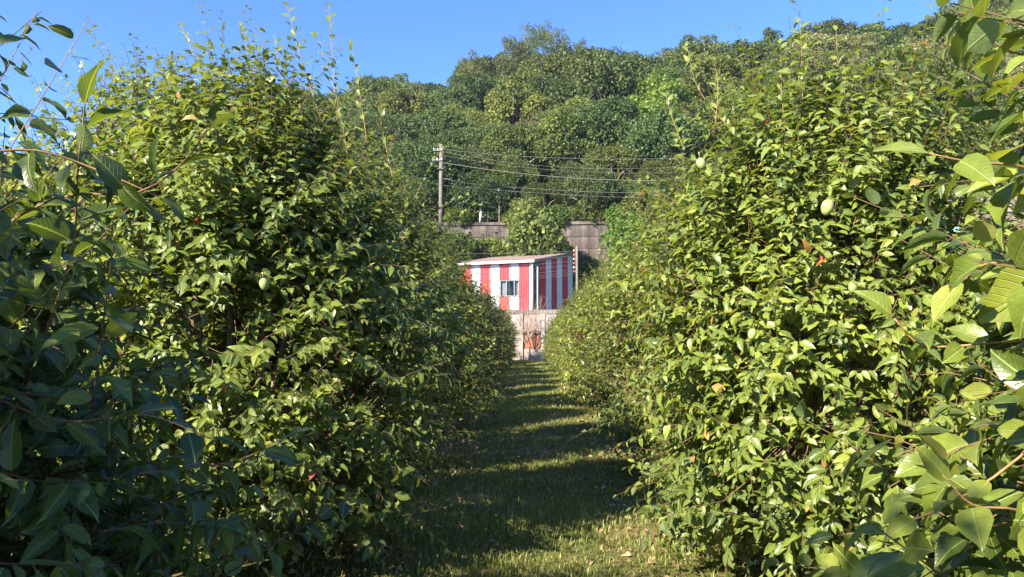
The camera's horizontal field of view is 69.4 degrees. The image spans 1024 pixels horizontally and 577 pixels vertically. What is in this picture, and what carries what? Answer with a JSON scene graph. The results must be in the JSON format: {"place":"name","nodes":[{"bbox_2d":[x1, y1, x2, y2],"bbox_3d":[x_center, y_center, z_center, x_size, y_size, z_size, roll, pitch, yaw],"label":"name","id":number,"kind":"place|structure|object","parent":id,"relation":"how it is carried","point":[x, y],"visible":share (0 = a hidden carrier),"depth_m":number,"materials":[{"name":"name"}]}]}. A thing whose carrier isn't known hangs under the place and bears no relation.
{"place":"outdoors","nodes":[
{"label":"outdoors","id":0,"kind":"place"},
{"bbox_2d":[26,245,898,341],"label":"bank","id":1,"kind":"structure","parent":0,"point":[586,270],"depth_m":61.00,"materials":[{"name":"green plant"}]},
{"bbox_2d":[431,230,485,273],"bbox_3d":[-4.288,-2.519,57.168,4.699,4.064,4.818,0,-4,-3],"label":"shrub","id":2,"kind":"object","parent":1,"relation":"on","point":[466,243],"visible":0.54,"depth_m":56.21,"materials":[{"name":"green plant"}]},
{"bbox_2d":[464,235,510,260],"bbox_3d":[-1.886,-2.569,58.854,4.307,3.492,4.417,-1,-4,17],"label":"shrub","id":3,"kind":"object","parent":1,"relation":"on","point":[492,245],"visible":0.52,"depth_m":58.32,"materials":[{"name":"green plant"}]},
{"bbox_2d":[459,252,575,309],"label":"metal shed","id":4,"kind":"structure","parent":1,"relation":"on","point":[550,288],"depth_m":51.37,"materials":[{"name":"red metal"}]},
{"bbox_2d":[500,280,519,296],"bbox_3d":[-0.054,0.003,50.977,1.640,1.320,0.600,-2,-4,23],"label":"window","id":5,"kind":"structure","parent":4,"relation":"in","point":[511,288],"depth_m":50.96,"materials":[{"name":"white glass"}]},
{"bbox_2d":[500,291,555,342],"bbox_3d":[1.055,1.782,48.786,4.814,3.589,4.048,0,-4,-6],"label":"bare shrub","id":6,"kind":"object","parent":1,"relation":"on","point":[526,340],"visible":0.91,"depth_m":48.47,"materials":[{"name":"beige plant"}]},
{"bbox_2d":[501,201,575,257],"bbox_3d":[1.966,-3.123,58.006,5.778,7.404,6.127,-2,-4,23],"label":"shrub","id":7,"kind":"object","parent":1,"relation":"on","point":[528,242],"visible":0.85,"depth_m":56.36,"materials":[{"name":"green plant"}]},
{"bbox_2d":[598,209,659,268],"bbox_3d":[8.952,-2.838,53.871,5.091,6.054,5.220,3,-5,-40],"label":"shrub","id":8,"kind":"object","parent":1,"relation":"on","point":[622,228],"visible":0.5,"depth_m":53.16,"materials":[{"name":"green plant"}]},
{"bbox_2d":[426,252,869,295],"bbox_3d":[6.114,-0.986,55.377,39.369,7.070,15.215,-1,-4,15],"label":"bank growth","id":9,"kind":"object","parent":1,"relation":"on","point":[583,266],"visible":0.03,"depth_m":61.00,"materials":[{"name":"green plant"}]},
{"bbox_2d":[0,0,957,155],"label":"sky","id":10,"kind":"structure","parent":0,"point":[425,40],"materials":[{"name":"blue"}]},
{"bbox_2d":[8,359,954,576],"bbox_3d":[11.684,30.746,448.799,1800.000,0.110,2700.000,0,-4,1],"label":"ground","id":11,"kind":"structure","parent":0,"point":[175,570],"depth_m":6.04,"materials":[{"name":"green plant"}]},
{"bbox_2d":[0,14,273,411],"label":"fruit tree","id":12,"kind":"object","parent":11,"relation":"on","point":[120,92],"visible":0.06,"depth_m":9.49,"materials":[{"name":"green plant"}]},
{"bbox_2d":[0,11,372,576],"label":"fruit tree","id":13,"kind":"object","parent":11,"relation":"on","point":[48,502],"visible":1,"depth_m":1.76,"materials":[{"name":"green plant"}]},
{"bbox_2d":[16,1,489,576],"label":"fruit tree","id":14,"kind":"object","parent":11,"relation":"on","point":[288,241],"visible":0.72,"depth_m":4.76,"materials":[{"name":"green plant"}]},
{"bbox_2d":[195,98,486,482],"bbox_3d":[-2.102,0.005,9.064,3.548,4.675,3.629,0,-4,1],"label":"fruit tree","id":15,"kind":"object","parent":11,"relation":"on","point":[411,258],"visible":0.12,"depth_m":8.69,"materials":[{"name":"green plant"}]},
{"bbox_2d":[375,238,505,437],"bbox_3d":[-1.708,0.892,12.938,3.410,3.864,3.276,1,-4,-16],"label":"fruit tree","id":16,"kind":"object","parent":11,"relation":"on","point":[471,408],"visible":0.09,"depth_m":12.59,"materials":[{"name":"green plant"}]},
{"bbox_2d":[380,227,517,405],"bbox_3d":[-1.626,0.680,16.195,3.608,4.205,3.328,2,-4,-28],"label":"fruit tree","id":17,"kind":"object","parent":11,"relation":"on","point":[482,306],"visible":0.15,"depth_m":15.97,"materials":[{"name":"green plant"}]},
{"bbox_2d":[458,275,520,382],"bbox_3d":[-1.559,1.305,23.899,3.479,3.988,3.661,3,-5,-39],"label":"fruit tree","id":18,"kind":"object","parent":11,"relation":"on","point":[505,351],"visible":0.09,"depth_m":23.72,"materials":[{"name":"green plant"}]},
{"bbox_2d":[475,283,519,371],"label":"fruit tree","id":19,"kind":"object","parent":11,"relation":"on","point":[511,332],"visible":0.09,"depth_m":31.01,"materials":[{"name":"green plant"}]},
{"bbox_2d":[501,310,561,360],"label":"block wall","id":20,"kind":"structure","parent":11,"relation":"on","point":[535,342],"depth_m":49.19,"materials":[{"name":"beige paint"}]},
{"bbox_2d":[541,286,593,378],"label":"fruit tree","id":21,"kind":"object","parent":11,"relation":"on","point":[553,344],"visible":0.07,"depth_m":27.51,"materials":[{"name":"green plant"}]},
{"bbox_2d":[213,385,924,576],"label":"fallen leaves","id":22,"kind":"object","parent":11,"relation":"on","point":[322,564],"visible":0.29,"depth_m":6.46,"materials":[{"name":"brown plant"}]},
{"bbox_2d":[543,272,600,377],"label":"fruit tree","id":23,"kind":"object","parent":11,"relation":"on","point":[573,308],"visible":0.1,"depth_m":23.74,"materials":[{"name":"green plant"}]},
{"bbox_2d":[551,275,603,388],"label":"fruit tree","id":24,"kind":"object","parent":11,"relation":"on","point":[562,380],"visible":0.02,"depth_m":20.18,"materials":[{"name":"green plant"}]},
{"bbox_2d":[545,242,647,409],"bbox_3d":[2.417,0.876,16.719,3.471,3.956,3.298,-1,-4,15],"label":"fruit tree","id":25,"kind":"object","parent":11,"relation":"on","point":[570,342],"visible":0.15,"depth_m":16.41,"materials":[{"name":"green plant"}]},
{"bbox_2d":[564,244,705,434],"bbox_3d":[2.441,0.881,12.688,3.201,3.498,3.029,-1,-4,11],"label":"fruit tree","id":26,"kind":"object","parent":11,"relation":"on","point":[596,379],"visible":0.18,"depth_m":12.57,"materials":[{"name":"green plant"}]},
{"bbox_2d":[566,158,841,466],"bbox_3d":[2.379,0.494,9.035,3.432,4.051,3.601,0,-4,1],"label":"fruit tree","id":27,"kind":"object","parent":11,"relation":"on","point":[627,430],"visible":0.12,"depth_m":8.86,"materials":[{"name":"green plant"}]},
{"bbox_2d":[597,0,1023,576],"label":"fruit tree","id":28,"kind":"object","parent":11,"relation":"on","point":[723,460],"visible":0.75,"depth_m":4.50,"materials":[{"name":"green plant"}]},
{"bbox_2d":[747,0,1023,576],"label":"fruit tree","id":29,"kind":"object","parent":11,"relation":"on","point":[944,470],"visible":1,"depth_m":1.44,"materials":[{"name":"green plant"}]},
{"bbox_2d":[941,193,1023,253],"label":"terrace wall","id":30,"kind":"structure","parent":11,"relation":"on","point":[1009,211],"depth_m":39.52,"materials":[{"name":"concrete"}]},
{"bbox_2d":[57,112,1023,222],"bbox_3d":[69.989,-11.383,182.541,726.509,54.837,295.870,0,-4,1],"label":"hill","id":31,"kind":"structure","parent":0,"point":[542,181],"depth_m":72.22,"materials":[{"name":"green plant"}]},
{"bbox_2d":[329,91,380,129],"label":"forest tree","id":32,"kind":"object","parent":31,"relation":"on","point":[367,104],"visible":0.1,"depth_m":110.18,"materials":[{"name":"green plant"}]},
{"bbox_2d":[323,134,406,186],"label":"forest tree","id":33,"kind":"object","parent":31,"relation":"on","point":[379,140],"visible":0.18,"depth_m":67.51,"materials":[{"name":"green plant"}]},
{"bbox_2d":[335,74,400,113],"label":"forest tree","id":34,"kind":"object","parent":31,"relation":"on","point":[373,84],"visible":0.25,"depth_m":119.17,"materials":[{"name":"green plant"}]},
{"bbox_2d":[336,114,418,157],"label":"forest tree","id":35,"kind":"object","parent":31,"relation":"on","point":[393,126],"visible":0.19,"depth_m":71.92,"materials":[{"name":"green plant"}]},
{"bbox_2d":[354,109,412,135],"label":"forest tree","id":36,"kind":"object","parent":31,"relation":"on","point":[399,115],"visible":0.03,"depth_m":83.38,"materials":[{"name":"green plant"}]},
{"bbox_2d":[379,73,411,89],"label":"forest tree","id":37,"kind":"object","parent":31,"relation":"on","point":[401,80],"visible":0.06,"depth_m":138.66,"materials":[{"name":"green plant"}]},
{"bbox_2d":[374,81,429,116],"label":"forest tree","id":38,"kind":"object","parent":31,"relation":"on","point":[397,98],"visible":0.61,"depth_m":103.99,"materials":[{"name":"green plant"}]},
{"bbox_2d":[394,112,434,131],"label":"forest tree","id":39,"kind":"object","parent":31,"relation":"on","point":[416,121],"visible":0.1,"depth_m":80.42,"materials":[{"name":"green plant"}]},
{"bbox_2d":[401,174,449,214],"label":"forest tree","id":40,"kind":"object","parent":31,"relation":"on","point":[432,187],"visible":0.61,"depth_m":63.60,"materials":[{"name":"green plant"}]},
{"bbox_2d":[375,137,481,194],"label":"forest tree","id":41,"kind":"object","parent":31,"relation":"on","point":[417,153],"visible":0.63,"depth_m":65.17,"materials":[{"name":"green plant"}]},
{"bbox_2d":[432,144,443,222],"bbox_3d":[-6.333,-8.487,63.200,1.020,7.789,0.491,0,-4,1],"label":"utility pole","id":42,"kind":"object","parent":31,"relation":"on","point":[440,160],"visible":0.84,"depth_m":63.16,"materials":[{"name":"concrete"}]},
{"bbox_2d":[419,109,479,136],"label":"forest tree","id":43,"kind":"object","parent":31,"relation":"on","point":[448,120],"visible":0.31,"depth_m":78.78,"materials":[{"name":"green plant"}]},
{"bbox_2d":[421,128,478,188],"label":"forest tree","id":44,"kind":"object","parent":31,"relation":"on","point":[449,137],"visible":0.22,"depth_m":70.37,"materials":[{"name":"green plant"}]},
{"bbox_2d":[422,83,481,115],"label":"forest tree","id":45,"kind":"object","parent":31,"relation":"on","point":[460,94],"visible":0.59,"depth_m":103.17,"materials":[{"name":"green plant"}]},
{"bbox_2d":[434,102,483,119],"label":"forest tree","id":46,"kind":"object","parent":31,"relation":"on","point":[452,108],"visible":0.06,"depth_m":93.81,"materials":[{"name":"green plant"}]},
{"bbox_2d":[443,205,477,227],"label":"shrub","id":47,"kind":"object","parent":31,"relation":"on","point":[454,213],"visible":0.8,"depth_m":62.49,"materials":[{"name":"green plant"}]},
{"bbox_2d":[438,74,496,111],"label":"forest tree","id":48,"kind":"object","parent":31,"relation":"on","point":[474,85],"visible":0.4,"depth_m":109.05,"materials":[{"name":"green plant"}]},
{"bbox_2d":[449,48,490,86],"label":"forest tree","id":49,"kind":"object","parent":31,"relation":"on","point":[473,63],"visible":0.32,"depth_m":119.24,"materials":[{"name":"green plant"}]},
{"bbox_2d":[450,55,506,84],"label":"forest tree","id":50,"kind":"object","parent":31,"relation":"on","point":[492,61],"visible":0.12,"depth_m":130.03,"materials":[{"name":"green plant"}]},
{"bbox_2d":[433,144,526,197],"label":"forest tree","id":51,"kind":"object","parent":31,"relation":"on","point":[468,151],"visible":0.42,"depth_m":67.93,"materials":[{"name":"green plant"}]},
{"bbox_2d":[454,122,505,168],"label":"forest tree","id":52,"kind":"object","parent":31,"relation":"on","point":[472,134],"visible":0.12,"depth_m":74.43,"materials":[{"name":"green plant"}]},
{"bbox_2d":[445,169,517,221],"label":"forest tree","id":53,"kind":"object","parent":31,"relation":"on","point":[479,187],"visible":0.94,"depth_m":63.26,"materials":[{"name":"green plant"}]},
{"bbox_2d":[483,155,540,197],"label":"forest tree","id":54,"kind":"object","parent":31,"relation":"on","point":[516,178],"visible":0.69,"depth_m":65.57,"materials":[{"name":"green plant"}]},
{"bbox_2d":[474,123,555,186],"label":"forest tree","id":55,"kind":"object","parent":31,"relation":"on","point":[508,138],"visible":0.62,"depth_m":69.42,"materials":[{"name":"green plant"}]},
{"bbox_2d":[494,35,537,80],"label":"forest tree","id":56,"kind":"object","parent":31,"relation":"on","point":[506,56],"visible":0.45,"depth_m":123.60,"materials":[{"name":"green plant"}]},
{"bbox_2d":[483,79,551,125],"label":"forest tree","id":57,"kind":"object","parent":31,"relation":"on","point":[523,105],"visible":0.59,"depth_m":86.17,"materials":[{"name":"green plant"}]},
{"bbox_2d":[500,195,544,226],"bbox_3d":[1.060,-5.992,62.932,4.063,4.074,4.308,-2,-4,24],"label":"shrub","id":58,"kind":"object","parent":31,"relation":"on","point":[529,202],"visible":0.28,"depth_m":61.94,"materials":[{"name":"green plant"}]},
{"bbox_2d":[494,66,557,95],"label":"forest tree","id":59,"kind":"object","parent":31,"relation":"on","point":[522,75],"visible":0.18,"depth_m":97.73,"materials":[{"name":"green plant"}]},
{"bbox_2d":[510,109,544,133],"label":"forest tree","id":60,"kind":"object","parent":31,"relation":"on","point":[532,121],"visible":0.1,"depth_m":80.53,"materials":[{"name":"green plant"}]},
{"bbox_2d":[33,181,1022,264],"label":"retaining wall","id":61,"kind":"structure","parent":31,"relation":"on","point":[584,236],"depth_m":61.95,"materials":[{"name":"grey concrete"}]},
{"bbox_2d":[32,126,1023,222],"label":"undergrowth","id":62,"kind":"object","parent":31,"relation":"on","point":[1016,143],"visible":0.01,"depth_m":64.08,"materials":[{"name":"green plant"}]},
{"bbox_2d":[517,70,563,116],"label":"forest tree","id":63,"kind":"object","parent":31,"relation":"on","point":[542,84],"visible":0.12,"depth_m":92.61,"materials":[{"name":"green plant"}]},
{"bbox_2d":[513,19,572,73],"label":"forest tree","id":64,"kind":"object","parent":31,"relation":"on","point":[545,38],"visible":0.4,"depth_m":124.21,"materials":[{"name":"green plant"}]},
{"bbox_2d":[519,181,569,207],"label":"forest tree","id":65,"kind":"object","parent":31,"relation":"on","point":[550,196],"visible":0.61,"depth_m":64.25,"materials":[{"name":"green plant"}]},
{"bbox_2d":[517,48,576,82],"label":"forest tree","id":66,"kind":"object","parent":31,"relation":"on","point":[549,63],"visible":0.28,"depth_m":114.56,"materials":[{"name":"green plant"}]},
{"bbox_2d":[538,202,571,226],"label":"shrub","id":67,"kind":"object","parent":31,"relation":"on","point":[562,215],"visible":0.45,"depth_m":62.72,"materials":[{"name":"green plant"}]},
{"bbox_2d":[523,108,602,192],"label":"forest tree","id":68,"kind":"object","parent":31,"relation":"on","point":[563,128],"visible":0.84,"depth_m":69.27,"materials":[{"name":"green plant"}]},
{"bbox_2d":[536,95,609,164],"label":"forest tree","id":69,"kind":"object","parent":31,"relation":"on","point":[578,100],"visible":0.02,"depth_m":78.75,"materials":[{"name":"green plant"}]},
{"bbox_2d":[544,160,606,191],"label":"forest tree","id":70,"kind":"object","parent":31,"relation":"on","point":[569,172],"visible":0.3,"depth_m":66.75,"materials":[{"name":"green plant"}]},
{"bbox_2d":[568,198,608,225],"bbox_3d":[6.651,-5.938,63.050,3.829,3.621,3.612,0,-4,5],"label":"shrub","id":71,"kind":"object","parent":31,"relation":"on","point":[576,212],"visible":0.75,"depth_m":62.21,"materials":[{"name":"green plant"}]},
{"bbox_2d":[562,166,629,216],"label":"forest tree","id":72,"kind":"object","parent":31,"relation":"on","point":[594,186],"visible":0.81,"depth_m":62.70,"materials":[{"name":"green plant"}]},
{"bbox_2d":[542,45,656,112],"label":"forest tree","id":73,"kind":"object","parent":31,"relation":"on","point":[596,68],"visible":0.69,"depth_m":83.44,"materials":[{"name":"green plant"}]},
{"bbox_2d":[572,92,650,162],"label":"forest tree","id":74,"kind":"object","parent":31,"relation":"on","point":[613,117],"visible":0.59,"depth_m":71.37,"materials":[{"name":"green plant"}]},
{"bbox_2d":[602,201,627,226],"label":"shrub","id":75,"kind":"object","parent":31,"relation":"on","point":[612,211],"visible":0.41,"depth_m":61.17,"materials":[{"name":"green plant"}]},
{"bbox_2d":[583,142,647,183],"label":"forest tree","id":76,"kind":"object","parent":31,"relation":"on","point":[624,163],"visible":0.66,"depth_m":66.52,"materials":[{"name":"green plant"}]},
{"bbox_2d":[617,50,669,69],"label":"forest tree","id":77,"kind":"object","parent":31,"relation":"on","point":[656,61],"visible":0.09,"depth_m":113.04,"materials":[{"name":"green plant"}]},
{"bbox_2d":[620,175,670,204],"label":"forest tree","id":78,"kind":"object","parent":31,"relation":"on","point":[634,186],"visible":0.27,"depth_m":62.64,"materials":[{"name":"green plant"}]},
{"bbox_2d":[619,188,672,238],"bbox_3d":[11.140,-6.064,59.934,4.787,4.527,4.514,-3,-5,38],"label":"shrub","id":79,"kind":"object","parent":31,"relation":"on","point":[630,203],"visible":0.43,"depth_m":59.42,"materials":[{"name":"green plant"}]},
{"bbox_2d":[626,68,695,118],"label":"forest tree","id":80,"kind":"object","parent":31,"relation":"on","point":[678,91],"visible":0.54,"depth_m":79.37,"materials":[{"name":"green plant"}]},
{"bbox_2d":[614,106,708,173],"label":"forest tree","id":81,"kind":"object","parent":31,"relation":"on","point":[642,138],"visible":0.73,"depth_m":66.73,"materials":[{"name":"green plant"}]},
{"bbox_2d":[623,157,702,192],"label":"forest tree","id":82,"kind":"object","parent":31,"relation":"on","point":[660,166],"visible":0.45,"depth_m":63.26,"materials":[{"name":"green plant"}]},
{"bbox_2d":[661,98,719,160],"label":"forest tree","id":83,"kind":"object","parent":31,"relation":"on","point":[691,107],"visible":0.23,"depth_m":72.45,"materials":[{"name":"green plant"}]},
{"bbox_2d":[663,71,718,102],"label":"forest tree","id":84,"kind":"object","parent":31,"relation":"on","point":[690,83],"visible":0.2,"depth_m":83.48,"materials":[{"name":"green plant"}]},
{"bbox_2d":[664,34,727,66],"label":"forest tree","id":85,"kind":"object","parent":31,"relation":"on","point":[698,47],"visible":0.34,"depth_m":110.59,"materials":[{"name":"green plant"}]},
{"bbox_2d":[686,51,746,88],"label":"forest tree","id":86,"kind":"object","parent":31,"relation":"on","point":[702,64],"visible":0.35,"depth_m":91.38,"materials":[{"name":"green plant"}]},
{"bbox_2d":[701,76,743,102],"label":"forest tree","id":87,"kind":"object","parent":31,"relation":"on","point":[723,88],"visible":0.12,"depth_m":84.02,"materials":[{"name":"green plant"}]},
{"bbox_2d":[696,87,764,151],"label":"forest tree","id":88,"kind":"object","parent":31,"relation":"on","point":[725,99],"visible":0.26,"depth_m":74.64,"materials":[{"name":"green plant"}]},
{"bbox_2d":[725,38,783,70],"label":"forest tree","id":89,"kind":"object","parent":31,"relation":"on","point":[758,49],"visible":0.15,"depth_m":107.07,"materials":[{"name":"green plant"}]},
{"bbox_2d":[732,84,801,138],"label":"forest tree","id":90,"kind":"object","parent":31,"relation":"on","point":[775,98],"visible":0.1,"depth_m":74.34,"materials":[{"name":"green plant"}]},
{"bbox_2d":[754,26,799,45],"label":"forest tree","id":91,"kind":"object","parent":31,"relation":"on","point":[773,34],"visible":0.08,"depth_m":123.83,"materials":[{"name":"green plant"}]},
{"bbox_2d":[771,30,848,70],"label":"forest tree","id":92,"kind":"object","parent":31,"relation":"on","point":[819,47],"visible":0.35,"depth_m":100.42,"materials":[{"name":"green plant"}]},
{"bbox_2d":[780,51,862,94],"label":"forest tree","id":93,"kind":"object","parent":31,"relation":"on","point":[845,57],"visible":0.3,"depth_m":79.15,"materials":[{"name":"green plant"}]},
{"bbox_2d":[788,17,858,44],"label":"forest tree","id":94,"kind":"object","parent":31,"relation":"on","point":[827,26],"visible":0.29,"depth_m":119.03,"materials":[{"name":"green plant"}]},
{"bbox_2d":[811,61,890,112],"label":"forest tree","id":95,"kind":"object","parent":31,"relation":"on","point":[853,69],"visible":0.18,"depth_m":73.06,"materials":[{"name":"green plant"}]},
{"bbox_2d":[833,33,889,55],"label":"forest tree","id":96,"kind":"object","parent":31,"relation":"on","point":[862,40],"visible":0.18,"depth_m":99.92,"materials":[{"name":"green plant"}]},
{"bbox_2d":[849,21,891,40],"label":"forest tree","id":97,"kind":"object","parent":31,"relation":"on","point":[863,28],"visible":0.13,"depth_m":116.38,"materials":[{"name":"green plant"}]},
{"bbox_2d":[863,44,930,73],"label":"forest tree","id":98,"kind":"object","parent":31,"relation":"on","point":[887,57],"visible":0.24,"depth_m":78.37,"materials":[{"name":"green plant"}]},
{"bbox_2d":[868,16,950,56],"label":"forest tree","id":99,"kind":"object","parent":31,"relation":"on","point":[897,31],"visible":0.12,"depth_m":95.36,"materials":[{"name":"green plant"}]},
{"bbox_2d":[893,23,941,51],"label":"forest tree","id":100,"kind":"object","parent":31,"relation":"on","point":[901,40],"visible":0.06,"depth_m":89.05,"materials":[{"name":"green plant"}]},
{"bbox_2d":[902,27,957,56],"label":"forest tree","id":101,"kind":"object","parent":31,"relation":"on","point":[938,45],"visible":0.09,"depth_m":83.81,"materials":[{"name":"green plant"}]},
{"bbox_2d":[865,45,1021,126],"bbox_3d":[33.740,-13.142,58.234,11.192,10.893,11.433,-2,-4,33],"label":"forest tree","id":102,"kind":"object","parent":31,"relation":"on","point":[942,68],"visible":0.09,"depth_m":55.36,"materials":[{"name":"green plant"}]},
{"bbox_2d":[925,3,990,26],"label":"forest tree","id":103,"kind":"object","parent":31,"relation":"on","point":[948,10],"visible":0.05,"depth_m":100.53,"materials":[{"name":"green plant"}]},
{"bbox_2d":[916,74,1022,149],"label":"forest tree","id":104,"kind":"object","parent":31,"relation":"on","point":[941,96],"visible":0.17,"depth_m":50.56,"materials":[{"name":"green plant"}]},
{"bbox_2d":[963,102,1023,155],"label":"forest tree","id":105,"kind":"object","parent":31,"relation":"on","point":[1015,133],"visible":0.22,"depth_m":47.84,"materials":[{"name":"green plant"}]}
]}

